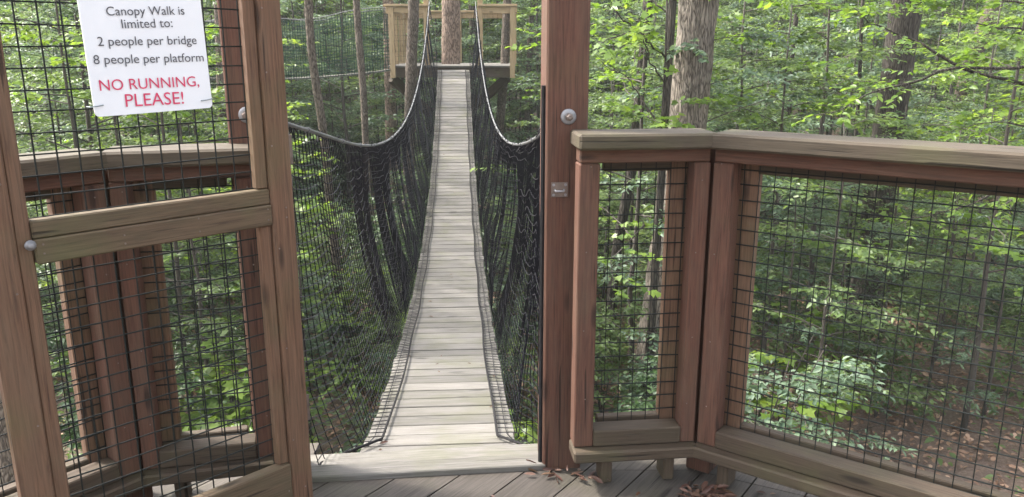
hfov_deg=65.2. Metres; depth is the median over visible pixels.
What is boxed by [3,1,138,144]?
sapling
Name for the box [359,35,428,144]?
sapling
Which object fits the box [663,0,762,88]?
tree
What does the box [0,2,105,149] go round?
sapling
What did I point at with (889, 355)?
shrub
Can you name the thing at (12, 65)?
sapling
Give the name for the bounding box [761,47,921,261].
sapling
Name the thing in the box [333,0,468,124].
sapling
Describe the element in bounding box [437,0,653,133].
sapling
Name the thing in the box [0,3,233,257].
sapling
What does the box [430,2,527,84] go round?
tree
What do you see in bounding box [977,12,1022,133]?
sapling
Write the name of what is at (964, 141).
sapling
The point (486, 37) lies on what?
sapling
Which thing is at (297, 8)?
sapling
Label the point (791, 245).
shrub
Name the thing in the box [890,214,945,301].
shrub
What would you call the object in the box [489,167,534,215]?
shrub
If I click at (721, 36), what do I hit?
sapling
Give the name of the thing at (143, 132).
sapling
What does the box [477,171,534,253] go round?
shrub
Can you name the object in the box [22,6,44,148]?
tree
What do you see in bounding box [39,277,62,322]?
shrub
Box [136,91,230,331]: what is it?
sapling
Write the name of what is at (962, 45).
tree
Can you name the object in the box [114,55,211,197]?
sapling
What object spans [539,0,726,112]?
tree
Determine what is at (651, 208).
sapling
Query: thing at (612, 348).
shrub
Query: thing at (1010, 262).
shrub
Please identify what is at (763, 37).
sapling
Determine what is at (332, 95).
tree
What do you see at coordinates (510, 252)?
shrub
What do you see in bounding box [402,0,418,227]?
tree
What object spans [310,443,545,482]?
threshold
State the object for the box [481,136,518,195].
shrub
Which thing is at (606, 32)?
sapling
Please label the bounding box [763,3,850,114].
sapling
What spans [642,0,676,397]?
tree
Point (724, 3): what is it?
tree
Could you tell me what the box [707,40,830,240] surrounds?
sapling
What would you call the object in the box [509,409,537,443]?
shrub
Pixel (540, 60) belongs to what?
sapling
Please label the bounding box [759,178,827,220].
shrub
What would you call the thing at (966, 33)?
sapling
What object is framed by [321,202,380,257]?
shrub
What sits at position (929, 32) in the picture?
sapling
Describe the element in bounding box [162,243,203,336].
shrub
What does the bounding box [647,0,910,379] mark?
sapling
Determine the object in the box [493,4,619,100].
tree
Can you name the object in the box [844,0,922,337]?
tree
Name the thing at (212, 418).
shrub
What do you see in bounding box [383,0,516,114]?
tree platform
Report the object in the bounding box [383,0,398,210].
tree
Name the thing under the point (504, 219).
shrub
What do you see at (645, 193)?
sapling
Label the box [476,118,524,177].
shrub
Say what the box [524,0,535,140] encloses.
tree
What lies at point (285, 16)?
tree
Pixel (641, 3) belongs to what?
sapling
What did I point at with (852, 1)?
sapling
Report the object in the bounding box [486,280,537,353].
shrub
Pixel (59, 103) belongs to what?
sapling
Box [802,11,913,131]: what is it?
sapling
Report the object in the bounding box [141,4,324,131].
sapling
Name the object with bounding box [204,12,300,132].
sapling
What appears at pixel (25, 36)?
sapling
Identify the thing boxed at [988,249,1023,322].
shrub
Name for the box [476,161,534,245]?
shrub
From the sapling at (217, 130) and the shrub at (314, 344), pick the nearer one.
the shrub at (314, 344)
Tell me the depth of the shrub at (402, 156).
21.61 m
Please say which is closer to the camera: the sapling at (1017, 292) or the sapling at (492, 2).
the sapling at (1017, 292)
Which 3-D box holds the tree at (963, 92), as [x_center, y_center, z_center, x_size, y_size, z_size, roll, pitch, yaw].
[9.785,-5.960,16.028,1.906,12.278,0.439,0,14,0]
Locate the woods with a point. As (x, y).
(623, 18)
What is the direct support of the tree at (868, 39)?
on the ground at (950, 416)
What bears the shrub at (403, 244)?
on the ground at (950, 416)
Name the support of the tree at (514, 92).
on the ground at (950, 416)
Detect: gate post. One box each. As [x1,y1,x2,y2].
[217,0,254,432]
[538,0,590,468]
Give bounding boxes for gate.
[0,0,312,496]
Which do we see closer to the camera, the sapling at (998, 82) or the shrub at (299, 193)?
the sapling at (998, 82)
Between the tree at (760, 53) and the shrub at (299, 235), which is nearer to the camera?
the shrub at (299, 235)
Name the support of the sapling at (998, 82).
on the ground at (950, 416)
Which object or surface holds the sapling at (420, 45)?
on the ground at (950, 416)
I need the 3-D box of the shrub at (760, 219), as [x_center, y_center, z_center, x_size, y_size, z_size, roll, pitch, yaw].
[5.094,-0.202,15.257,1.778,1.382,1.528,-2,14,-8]
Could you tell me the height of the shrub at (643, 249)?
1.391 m
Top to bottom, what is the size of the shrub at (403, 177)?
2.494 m
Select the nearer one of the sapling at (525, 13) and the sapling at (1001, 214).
the sapling at (1001, 214)
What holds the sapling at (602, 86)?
on the ground at (950, 416)
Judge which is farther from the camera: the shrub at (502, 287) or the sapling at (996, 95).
the sapling at (996, 95)
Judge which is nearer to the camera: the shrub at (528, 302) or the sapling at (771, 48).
the shrub at (528, 302)
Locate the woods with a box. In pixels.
[2,0,1015,89]
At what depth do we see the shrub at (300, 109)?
24.07 m
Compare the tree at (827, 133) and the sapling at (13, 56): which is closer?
the sapling at (13, 56)
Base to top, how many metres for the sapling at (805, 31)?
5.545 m
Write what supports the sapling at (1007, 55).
on the ground at (950, 416)
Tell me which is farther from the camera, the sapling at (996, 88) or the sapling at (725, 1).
the sapling at (725, 1)
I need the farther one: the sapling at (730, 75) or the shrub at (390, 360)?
the sapling at (730, 75)
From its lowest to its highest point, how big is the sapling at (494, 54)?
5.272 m
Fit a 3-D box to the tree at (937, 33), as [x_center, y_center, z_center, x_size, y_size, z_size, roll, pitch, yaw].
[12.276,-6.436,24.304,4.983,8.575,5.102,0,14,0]
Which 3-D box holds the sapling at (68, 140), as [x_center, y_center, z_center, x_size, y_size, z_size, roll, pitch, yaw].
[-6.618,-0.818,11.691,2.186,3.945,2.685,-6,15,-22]
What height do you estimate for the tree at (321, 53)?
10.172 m
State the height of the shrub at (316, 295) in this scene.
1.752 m
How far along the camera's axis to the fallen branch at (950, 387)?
9.74 m
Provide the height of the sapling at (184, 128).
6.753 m
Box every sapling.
[0,0,93,151]
[0,0,239,289]
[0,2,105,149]
[0,2,109,151]
[0,3,93,119]
[0,3,99,144]
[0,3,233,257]
[0,9,67,124]
[0,13,35,89]
[1,0,220,150]
[1,28,89,151]
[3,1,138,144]
[3,15,171,152]
[4,8,153,128]
[4,48,70,136]
[7,56,109,206]
[7,70,147,216]
[8,75,53,152]
[10,14,120,134]
[13,51,115,145]
[17,103,103,208]
[22,20,105,146]
[26,199,195,432]
[29,82,109,151]
[38,24,333,408]
[40,97,173,198]
[62,23,233,309]
[64,0,333,360]
[65,53,196,197]
[93,113,213,197]
[98,116,212,139]
[108,117,332,384]
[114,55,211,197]
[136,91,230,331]
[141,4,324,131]
[148,83,217,194]
[150,0,212,141]
[158,38,339,288]
[168,55,231,187]
[169,0,311,137]
[184,0,359,160]
[190,5,345,116]
[191,93,232,249]
[196,70,314,205]
[203,165,407,441]
[204,3,216,118]
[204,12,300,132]
[212,0,341,121]
[280,0,373,90]
[280,0,440,211]
[281,0,357,144]
[283,12,402,196]
[284,0,405,160]
[284,36,340,185]
[301,1,398,115]
[303,0,435,187]
[327,12,432,161]
[330,0,426,99]
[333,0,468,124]
[339,0,489,133]
[346,0,494,126]
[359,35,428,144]
[398,28,441,132]
[399,8,535,153]
[403,0,523,66]
[415,0,540,176]
[428,32,524,146]
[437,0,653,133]
[460,0,659,100]
[463,0,540,138]
[465,0,601,142]
[470,1,743,389]
[480,7,540,139]
[485,34,540,153]
[496,90,649,259]
[507,8,604,114]
[508,0,630,173]
[524,80,629,190]
[525,0,661,117]
[525,0,677,242]
[536,21,660,132]
[588,0,730,245]
[588,11,637,112]
[588,75,661,310]
[589,0,730,131]
[589,19,624,113]
[589,33,676,250]
[589,40,716,326]
[590,0,750,128]
[594,26,657,115]
[597,27,842,349]
[598,44,812,356]
[599,58,663,236]
[615,0,780,123]
[617,215,768,319]
[618,1,677,123]
[623,0,891,324]
[624,0,795,193]
[633,0,768,121]
[636,17,709,109]
[636,58,724,193]
[638,76,871,304]
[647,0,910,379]
[653,0,753,108]
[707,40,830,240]
[708,47,800,213]
[708,72,761,124]
[709,0,1021,363]
[709,45,795,204]
[711,10,800,119]
[712,39,836,234]
[713,0,833,111]
[714,11,840,133]
[724,0,814,117]
[725,91,852,283]
[733,0,931,181]
[744,110,968,434]
[747,5,848,115]
[749,176,911,428]
[754,183,917,388]
[756,14,958,281]
[760,0,918,196]
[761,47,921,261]
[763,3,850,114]
[788,0,916,135]
[788,8,971,285]
[792,0,884,134]
[797,0,950,191]
[800,0,954,120]
[800,101,984,341]
[802,0,874,134]
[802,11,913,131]
[807,5,965,111]
[825,1,957,134]
[832,194,1023,398]
[835,0,1022,206]
[835,108,1023,360]
[838,0,1023,431]
[840,20,948,116]
[844,109,939,230]
[851,0,1023,138]
[858,2,1023,289]
[858,103,984,298]
[862,30,1021,215]
[868,0,998,124]
[868,17,1023,245]
[871,32,953,126]
[872,1,1003,93]
[893,108,1022,273]
[893,119,1008,310]
[895,99,1023,340]
[896,79,1023,270]
[897,70,1023,268]
[900,196,1023,418]
[906,76,997,224]
[908,71,1023,225]
[910,0,1023,142]
[912,15,1001,111]
[921,35,1023,245]
[923,91,1023,238]
[924,0,1022,102]
[924,9,1023,232]
[925,0,1022,131]
[925,40,994,113]
[936,13,1021,131]
[941,3,1023,139]
[942,0,1023,253]
[948,86,1022,236]
[968,0,1022,210]
[976,52,1023,236]
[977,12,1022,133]
[982,89,1023,260]
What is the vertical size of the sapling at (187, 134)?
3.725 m
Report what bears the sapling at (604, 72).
on the ground at (950, 416)
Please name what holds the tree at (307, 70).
on the ground at (950, 416)
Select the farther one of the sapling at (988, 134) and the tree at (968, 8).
the tree at (968, 8)
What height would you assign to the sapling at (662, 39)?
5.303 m
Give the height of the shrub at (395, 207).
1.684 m
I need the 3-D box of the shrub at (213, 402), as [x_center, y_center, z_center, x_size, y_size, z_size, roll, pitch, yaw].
[-2.531,1.636,7.621,1.710,1.546,1.989,7,16,24]
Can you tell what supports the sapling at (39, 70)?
on the ground at (950, 416)
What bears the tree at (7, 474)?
on the ground at (950, 416)
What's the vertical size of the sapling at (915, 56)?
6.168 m
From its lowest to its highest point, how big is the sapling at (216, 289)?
3.660 m
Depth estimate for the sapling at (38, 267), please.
7.29 m
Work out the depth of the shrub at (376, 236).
12.22 m
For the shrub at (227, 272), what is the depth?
13.57 m
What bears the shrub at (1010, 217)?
on the ground at (950, 416)
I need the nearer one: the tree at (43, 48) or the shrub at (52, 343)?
the shrub at (52, 343)
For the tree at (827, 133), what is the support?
on the ground at (950, 416)
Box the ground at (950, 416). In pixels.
[8,10,1023,496]
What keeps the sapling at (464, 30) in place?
on the ground at (950, 416)
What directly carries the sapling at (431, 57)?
on the ground at (950, 416)
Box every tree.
[0,1,73,118]
[0,392,14,486]
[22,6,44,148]
[214,0,230,190]
[283,9,294,108]
[283,10,336,93]
[284,0,380,129]
[287,1,350,42]
[288,0,362,97]
[289,3,336,98]
[294,0,420,118]
[294,1,336,97]
[298,2,378,135]
[299,0,430,138]
[302,0,430,118]
[302,3,314,129]
[304,0,346,333]
[321,0,490,156]
[321,1,332,111]
[335,0,348,131]
[353,0,373,228]
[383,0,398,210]
[398,0,518,72]
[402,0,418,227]
[429,0,594,107]
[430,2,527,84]
[436,1,441,58]
[441,0,460,67]
[461,0,538,132]
[465,0,597,135]
[468,1,479,172]
[472,0,625,130]
[486,5,603,114]
[491,0,511,205]
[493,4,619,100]
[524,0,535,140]
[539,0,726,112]
[589,0,788,401]
[591,0,638,116]
[601,0,652,357]
[604,0,757,83]
[629,0,718,405]
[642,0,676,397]
[651,0,780,101]
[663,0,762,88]
[712,2,809,87]
[714,14,814,107]
[722,0,862,124]
[726,0,816,118]
[739,2,838,93]
[758,0,926,132]
[772,0,876,134]
[772,0,885,122]
[776,1,959,133]
[779,5,799,221]
[782,0,866,115]
[789,0,1023,240]
[834,8,976,113]
[841,0,864,329]
[842,0,982,118]
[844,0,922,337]
[866,10,946,103]
[918,0,1002,64]
[923,0,1003,240]
[928,4,1017,119]
[930,6,1011,120]
[946,0,1022,115]
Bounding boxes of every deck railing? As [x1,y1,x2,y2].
[0,148,152,496]
[102,143,275,496]
[569,128,715,482]
[686,129,1023,496]
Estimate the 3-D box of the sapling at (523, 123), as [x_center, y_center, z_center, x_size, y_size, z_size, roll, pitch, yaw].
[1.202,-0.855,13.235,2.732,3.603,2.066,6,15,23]
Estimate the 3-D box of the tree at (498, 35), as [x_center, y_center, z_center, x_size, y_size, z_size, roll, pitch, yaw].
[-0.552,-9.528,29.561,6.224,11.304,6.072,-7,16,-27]
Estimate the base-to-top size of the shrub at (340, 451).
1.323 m
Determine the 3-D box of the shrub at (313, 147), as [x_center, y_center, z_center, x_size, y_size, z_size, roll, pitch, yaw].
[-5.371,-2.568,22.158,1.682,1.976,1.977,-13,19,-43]
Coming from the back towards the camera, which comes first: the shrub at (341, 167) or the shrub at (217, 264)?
the shrub at (341, 167)
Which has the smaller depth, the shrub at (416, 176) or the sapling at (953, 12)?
the shrub at (416, 176)
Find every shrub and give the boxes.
[27,204,55,287]
[35,262,64,336]
[36,266,71,391]
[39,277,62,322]
[45,330,228,450]
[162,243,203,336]
[162,246,223,329]
[165,240,238,311]
[165,244,194,289]
[168,291,241,382]
[177,328,326,452]
[179,233,239,270]
[179,354,317,442]
[181,367,252,431]
[188,249,233,277]
[203,256,238,287]
[206,295,245,357]
[215,180,326,277]
[222,252,243,312]
[235,257,371,342]
[288,94,345,156]
[288,107,357,182]
[288,121,346,182]
[291,134,337,193]
[291,146,366,234]
[293,177,325,224]
[296,244,329,293]
[298,224,353,276]
[298,228,314,277]
[298,256,328,306]
[299,265,370,332]
[303,311,349,392]
[308,101,379,181]
[317,332,391,387]
[320,142,372,199]
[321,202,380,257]
[322,262,399,330]
[334,443,360,453]
[337,200,411,282]
[338,124,377,159]
[339,98,384,161]
[340,349,397,445]
[343,245,388,304]
[345,194,423,305]
[361,259,416,332]
[369,116,424,171]
[370,324,403,392]
[373,284,411,358]
[375,197,496,316]
[377,136,491,241]
[384,136,424,190]
[387,155,430,211]
[390,315,537,428]
[398,113,432,164]
[401,154,477,194]
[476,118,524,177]
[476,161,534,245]
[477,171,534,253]
[480,206,533,312]
[480,211,532,285]
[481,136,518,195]
[484,195,535,271]
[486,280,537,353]
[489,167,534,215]
[491,304,537,404]
[501,366,524,439]
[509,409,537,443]
[514,271,538,328]
[517,235,606,304]
[528,301,648,412]
[595,312,618,369]
[596,295,637,359]
[597,258,633,293]
[598,197,609,239]
[598,230,627,264]
[599,171,634,213]
[599,173,630,213]
[599,347,657,410]
[600,172,655,220]
[613,347,764,411]
[620,219,651,280]
[649,345,917,459]
[744,302,881,429]
[753,245,805,333]
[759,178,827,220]
[759,212,819,259]
[762,202,817,260]
[766,217,809,272]
[775,224,823,291]
[792,287,865,343]
[797,188,942,290]
[800,254,844,289]
[806,307,955,419]
[817,212,909,299]
[820,180,923,233]
[820,190,900,269]
[888,267,957,328]
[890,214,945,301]
[893,226,936,264]
[933,234,1023,326]
[937,256,1023,338]
[968,297,1023,365]
[976,287,1023,337]
[977,202,1023,246]
[980,244,1023,304]
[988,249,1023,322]
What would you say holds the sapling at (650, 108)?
on the ground at (950, 416)
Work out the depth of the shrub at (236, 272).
12.48 m
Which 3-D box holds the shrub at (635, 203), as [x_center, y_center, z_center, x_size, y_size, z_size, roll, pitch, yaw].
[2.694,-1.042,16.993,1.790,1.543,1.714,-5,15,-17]
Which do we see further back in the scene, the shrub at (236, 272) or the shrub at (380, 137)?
the shrub at (380, 137)
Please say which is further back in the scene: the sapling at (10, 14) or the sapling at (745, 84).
the sapling at (10, 14)
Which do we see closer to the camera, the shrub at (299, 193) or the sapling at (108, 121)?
the sapling at (108, 121)
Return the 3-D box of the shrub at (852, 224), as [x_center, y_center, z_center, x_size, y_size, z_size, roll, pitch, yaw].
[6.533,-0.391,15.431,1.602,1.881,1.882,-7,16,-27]
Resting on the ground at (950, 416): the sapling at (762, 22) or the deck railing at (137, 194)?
the sapling at (762, 22)
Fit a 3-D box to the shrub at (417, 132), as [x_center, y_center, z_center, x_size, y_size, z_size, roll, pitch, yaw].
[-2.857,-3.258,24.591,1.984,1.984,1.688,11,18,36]
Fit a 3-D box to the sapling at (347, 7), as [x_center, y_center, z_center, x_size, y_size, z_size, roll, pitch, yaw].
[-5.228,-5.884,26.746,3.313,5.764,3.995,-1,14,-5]
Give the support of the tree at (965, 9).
on the ground at (950, 416)
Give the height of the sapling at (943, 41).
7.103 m
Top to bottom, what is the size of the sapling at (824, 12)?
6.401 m
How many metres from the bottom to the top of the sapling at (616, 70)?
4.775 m
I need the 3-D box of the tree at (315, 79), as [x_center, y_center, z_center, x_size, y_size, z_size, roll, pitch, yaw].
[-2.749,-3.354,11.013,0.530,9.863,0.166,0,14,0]
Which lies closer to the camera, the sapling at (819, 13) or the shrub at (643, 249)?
the shrub at (643, 249)
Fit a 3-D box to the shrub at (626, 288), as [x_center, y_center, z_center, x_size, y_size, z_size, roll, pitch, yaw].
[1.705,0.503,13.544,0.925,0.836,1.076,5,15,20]
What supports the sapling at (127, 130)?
on the ground at (950, 416)
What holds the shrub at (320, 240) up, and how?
on the ground at (950, 416)
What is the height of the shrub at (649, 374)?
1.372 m
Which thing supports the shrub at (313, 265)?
on the ground at (950, 416)
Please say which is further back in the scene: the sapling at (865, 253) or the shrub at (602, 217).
the shrub at (602, 217)
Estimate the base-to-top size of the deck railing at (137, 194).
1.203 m
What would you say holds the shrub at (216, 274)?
on the ground at (950, 416)
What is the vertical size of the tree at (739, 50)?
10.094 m
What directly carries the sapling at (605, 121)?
on the ground at (950, 416)
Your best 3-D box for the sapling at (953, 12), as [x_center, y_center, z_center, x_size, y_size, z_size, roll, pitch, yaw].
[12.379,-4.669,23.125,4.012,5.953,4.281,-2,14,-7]
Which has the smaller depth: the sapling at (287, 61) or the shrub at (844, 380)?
the shrub at (844, 380)
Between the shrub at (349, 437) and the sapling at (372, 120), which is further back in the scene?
the sapling at (372, 120)
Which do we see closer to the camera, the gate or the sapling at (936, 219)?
the gate
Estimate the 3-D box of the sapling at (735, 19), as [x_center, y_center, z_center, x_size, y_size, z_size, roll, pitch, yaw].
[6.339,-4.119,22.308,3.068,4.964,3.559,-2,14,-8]
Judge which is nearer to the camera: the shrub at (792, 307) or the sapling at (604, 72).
the shrub at (792, 307)
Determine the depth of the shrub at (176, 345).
9.47 m
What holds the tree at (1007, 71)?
on the ground at (950, 416)
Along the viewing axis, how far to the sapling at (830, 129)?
19.34 m
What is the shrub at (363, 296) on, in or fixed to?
on the ground at (950, 416)
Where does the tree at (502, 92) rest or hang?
on the ground at (950, 416)
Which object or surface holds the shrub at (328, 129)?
on the ground at (950, 416)
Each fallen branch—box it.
[313,332,391,342]
[813,424,880,439]
[866,381,1023,394]
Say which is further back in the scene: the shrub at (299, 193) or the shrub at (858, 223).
the shrub at (299, 193)
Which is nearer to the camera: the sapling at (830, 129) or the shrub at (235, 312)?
the shrub at (235, 312)
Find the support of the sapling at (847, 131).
on the ground at (950, 416)
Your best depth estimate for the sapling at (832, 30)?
24.18 m
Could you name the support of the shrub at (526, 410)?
on the ground at (950, 416)
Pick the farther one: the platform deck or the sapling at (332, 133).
the sapling at (332, 133)
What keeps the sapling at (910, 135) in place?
on the ground at (950, 416)
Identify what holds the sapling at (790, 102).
on the ground at (950, 416)
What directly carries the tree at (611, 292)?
on the ground at (950, 416)
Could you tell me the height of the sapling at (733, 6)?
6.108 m
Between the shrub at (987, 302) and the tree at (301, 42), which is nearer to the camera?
the shrub at (987, 302)
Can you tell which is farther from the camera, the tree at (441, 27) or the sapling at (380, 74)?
the tree at (441, 27)
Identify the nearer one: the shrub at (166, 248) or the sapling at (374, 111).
the shrub at (166, 248)
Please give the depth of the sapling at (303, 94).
19.08 m
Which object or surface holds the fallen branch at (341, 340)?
on the ground at (950, 416)
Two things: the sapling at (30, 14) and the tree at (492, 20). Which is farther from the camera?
the tree at (492, 20)
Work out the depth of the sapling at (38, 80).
25.10 m
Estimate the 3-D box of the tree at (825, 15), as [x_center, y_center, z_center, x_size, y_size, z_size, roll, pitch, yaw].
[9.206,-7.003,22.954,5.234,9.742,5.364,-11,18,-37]
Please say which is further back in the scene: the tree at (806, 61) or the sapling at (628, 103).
the tree at (806, 61)
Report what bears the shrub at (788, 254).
on the ground at (950, 416)
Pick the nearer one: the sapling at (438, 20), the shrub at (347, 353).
the shrub at (347, 353)
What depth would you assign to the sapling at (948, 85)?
15.92 m
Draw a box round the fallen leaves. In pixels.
[379,142,774,496]
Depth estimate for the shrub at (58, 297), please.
10.82 m
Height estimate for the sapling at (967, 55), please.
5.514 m
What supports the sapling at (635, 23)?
on the ground at (950, 416)
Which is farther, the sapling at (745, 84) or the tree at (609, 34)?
the tree at (609, 34)
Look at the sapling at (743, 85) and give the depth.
17.62 m
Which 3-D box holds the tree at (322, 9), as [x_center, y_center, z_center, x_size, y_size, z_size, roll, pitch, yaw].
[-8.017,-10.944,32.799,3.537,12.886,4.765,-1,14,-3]
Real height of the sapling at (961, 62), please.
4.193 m
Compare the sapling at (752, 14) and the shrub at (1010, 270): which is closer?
the shrub at (1010, 270)
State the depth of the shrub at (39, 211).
13.20 m
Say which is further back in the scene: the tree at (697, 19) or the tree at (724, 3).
the tree at (724, 3)
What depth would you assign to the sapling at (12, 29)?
21.06 m
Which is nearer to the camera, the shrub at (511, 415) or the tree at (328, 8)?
the shrub at (511, 415)
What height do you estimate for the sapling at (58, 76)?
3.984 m
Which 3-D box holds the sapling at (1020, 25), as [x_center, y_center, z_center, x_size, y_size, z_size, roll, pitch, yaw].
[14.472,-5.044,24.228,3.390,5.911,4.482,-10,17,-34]
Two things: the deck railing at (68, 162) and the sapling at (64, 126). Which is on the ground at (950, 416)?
the sapling at (64, 126)
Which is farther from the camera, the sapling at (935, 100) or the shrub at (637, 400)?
the sapling at (935, 100)
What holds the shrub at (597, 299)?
on the ground at (950, 416)
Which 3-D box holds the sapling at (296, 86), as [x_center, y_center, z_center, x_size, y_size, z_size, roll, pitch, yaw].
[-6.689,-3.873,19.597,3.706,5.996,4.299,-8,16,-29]
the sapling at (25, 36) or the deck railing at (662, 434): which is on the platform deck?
the deck railing at (662, 434)
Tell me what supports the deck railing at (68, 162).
on the platform deck
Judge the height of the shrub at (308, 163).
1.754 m
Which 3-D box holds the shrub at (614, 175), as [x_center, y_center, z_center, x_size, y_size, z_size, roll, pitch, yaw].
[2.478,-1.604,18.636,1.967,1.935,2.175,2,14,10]
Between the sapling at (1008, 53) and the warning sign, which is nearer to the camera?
the warning sign
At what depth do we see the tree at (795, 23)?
14.55 m
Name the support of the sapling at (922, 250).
on the ground at (950, 416)
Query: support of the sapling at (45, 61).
on the ground at (950, 416)
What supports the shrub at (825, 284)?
on the ground at (950, 416)
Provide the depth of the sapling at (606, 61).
25.86 m
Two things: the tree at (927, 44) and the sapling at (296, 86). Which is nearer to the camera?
the sapling at (296, 86)
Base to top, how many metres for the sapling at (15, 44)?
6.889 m
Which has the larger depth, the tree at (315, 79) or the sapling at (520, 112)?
the sapling at (520, 112)
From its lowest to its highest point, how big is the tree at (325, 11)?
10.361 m
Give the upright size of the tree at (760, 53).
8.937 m
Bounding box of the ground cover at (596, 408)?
[30,158,1023,493]
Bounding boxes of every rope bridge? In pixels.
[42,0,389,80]
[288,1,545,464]
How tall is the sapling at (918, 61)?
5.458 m
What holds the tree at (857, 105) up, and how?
on the ground at (950, 416)
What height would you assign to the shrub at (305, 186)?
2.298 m
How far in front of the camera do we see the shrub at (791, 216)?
15.94 m
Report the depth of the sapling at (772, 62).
9.27 m
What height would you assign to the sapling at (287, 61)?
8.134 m
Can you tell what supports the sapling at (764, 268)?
on the ground at (950, 416)
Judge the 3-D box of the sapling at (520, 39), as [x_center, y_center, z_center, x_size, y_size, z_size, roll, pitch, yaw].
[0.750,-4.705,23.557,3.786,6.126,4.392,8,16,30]
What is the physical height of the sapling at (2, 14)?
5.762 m
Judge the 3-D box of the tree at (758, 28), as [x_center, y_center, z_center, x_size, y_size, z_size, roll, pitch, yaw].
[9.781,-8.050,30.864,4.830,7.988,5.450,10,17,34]
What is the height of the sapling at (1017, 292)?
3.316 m
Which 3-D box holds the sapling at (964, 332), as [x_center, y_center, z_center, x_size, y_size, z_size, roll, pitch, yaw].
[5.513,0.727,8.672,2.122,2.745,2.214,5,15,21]
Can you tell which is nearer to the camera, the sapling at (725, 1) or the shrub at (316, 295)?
the shrub at (316, 295)
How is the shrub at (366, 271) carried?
on the ground at (950, 416)
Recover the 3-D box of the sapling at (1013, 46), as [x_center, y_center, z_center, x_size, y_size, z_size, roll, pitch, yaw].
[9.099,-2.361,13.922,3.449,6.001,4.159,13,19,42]
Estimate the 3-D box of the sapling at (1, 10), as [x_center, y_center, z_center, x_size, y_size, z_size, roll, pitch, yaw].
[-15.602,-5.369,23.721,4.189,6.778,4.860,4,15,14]
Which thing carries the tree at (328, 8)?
on the ground at (950, 416)
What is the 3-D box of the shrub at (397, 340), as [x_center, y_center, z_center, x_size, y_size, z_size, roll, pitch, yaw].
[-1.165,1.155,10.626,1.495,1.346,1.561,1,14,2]
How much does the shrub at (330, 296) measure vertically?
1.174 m
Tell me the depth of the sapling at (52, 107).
15.66 m
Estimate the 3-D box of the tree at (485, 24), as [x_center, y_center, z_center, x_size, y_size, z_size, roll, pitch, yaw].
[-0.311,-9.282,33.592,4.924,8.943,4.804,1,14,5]
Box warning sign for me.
[77,0,212,116]
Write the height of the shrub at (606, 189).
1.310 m
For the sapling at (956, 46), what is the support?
on the ground at (950, 416)
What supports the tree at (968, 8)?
on the ground at (950, 416)
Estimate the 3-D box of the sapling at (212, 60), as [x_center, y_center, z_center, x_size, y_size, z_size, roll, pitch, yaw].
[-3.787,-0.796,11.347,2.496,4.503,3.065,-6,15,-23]
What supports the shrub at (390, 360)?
on the ground at (950, 416)
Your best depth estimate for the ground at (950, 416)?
9.47 m
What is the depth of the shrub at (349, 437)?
8.32 m
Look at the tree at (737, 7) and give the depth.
28.44 m
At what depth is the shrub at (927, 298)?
11.58 m
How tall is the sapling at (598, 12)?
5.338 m
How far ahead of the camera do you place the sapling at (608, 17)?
21.73 m
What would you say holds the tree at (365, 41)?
on the ground at (950, 416)
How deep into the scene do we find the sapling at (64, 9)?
9.05 m
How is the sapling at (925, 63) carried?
on the ground at (950, 416)
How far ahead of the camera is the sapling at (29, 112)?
13.26 m
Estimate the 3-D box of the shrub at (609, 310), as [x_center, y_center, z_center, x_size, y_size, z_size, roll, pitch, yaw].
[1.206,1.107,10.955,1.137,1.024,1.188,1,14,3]
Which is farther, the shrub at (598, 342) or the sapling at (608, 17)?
the sapling at (608, 17)
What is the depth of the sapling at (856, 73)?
13.36 m
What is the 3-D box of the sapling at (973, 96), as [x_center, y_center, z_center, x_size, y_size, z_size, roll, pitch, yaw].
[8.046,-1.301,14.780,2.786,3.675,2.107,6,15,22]
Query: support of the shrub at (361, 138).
on the ground at (950, 416)
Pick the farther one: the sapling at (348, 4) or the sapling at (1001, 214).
the sapling at (348, 4)
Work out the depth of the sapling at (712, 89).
16.54 m
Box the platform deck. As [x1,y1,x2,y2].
[152,443,817,496]
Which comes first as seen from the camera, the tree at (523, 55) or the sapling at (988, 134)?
the sapling at (988, 134)
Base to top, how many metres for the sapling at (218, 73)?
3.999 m
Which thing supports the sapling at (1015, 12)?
on the ground at (950, 416)
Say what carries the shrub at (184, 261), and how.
on the ground at (950, 416)
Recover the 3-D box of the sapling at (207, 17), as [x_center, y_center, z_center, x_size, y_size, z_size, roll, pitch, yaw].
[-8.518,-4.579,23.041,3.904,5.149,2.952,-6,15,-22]
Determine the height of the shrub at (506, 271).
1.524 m
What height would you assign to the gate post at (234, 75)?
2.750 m
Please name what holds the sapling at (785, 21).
on the ground at (950, 416)
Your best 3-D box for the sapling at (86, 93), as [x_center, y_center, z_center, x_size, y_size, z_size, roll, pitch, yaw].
[-3.581,-0.288,8.288,3.220,4.731,2.622,-5,15,-18]
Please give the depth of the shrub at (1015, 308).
9.78 m
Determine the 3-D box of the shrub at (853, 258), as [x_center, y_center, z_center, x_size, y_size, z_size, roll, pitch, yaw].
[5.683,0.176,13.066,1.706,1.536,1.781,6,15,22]
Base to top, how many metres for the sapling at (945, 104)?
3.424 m
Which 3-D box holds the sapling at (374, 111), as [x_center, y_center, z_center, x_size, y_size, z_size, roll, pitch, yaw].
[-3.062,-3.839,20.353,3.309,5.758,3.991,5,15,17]
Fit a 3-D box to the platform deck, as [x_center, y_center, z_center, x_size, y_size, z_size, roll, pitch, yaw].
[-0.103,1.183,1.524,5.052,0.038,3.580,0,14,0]
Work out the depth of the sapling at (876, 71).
11.32 m
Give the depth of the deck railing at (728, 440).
2.54 m
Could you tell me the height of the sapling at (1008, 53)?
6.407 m
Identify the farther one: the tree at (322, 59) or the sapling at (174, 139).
the tree at (322, 59)
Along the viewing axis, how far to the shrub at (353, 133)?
22.30 m
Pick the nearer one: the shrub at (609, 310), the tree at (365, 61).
the shrub at (609, 310)
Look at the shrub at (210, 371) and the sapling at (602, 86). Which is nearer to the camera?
the shrub at (210, 371)

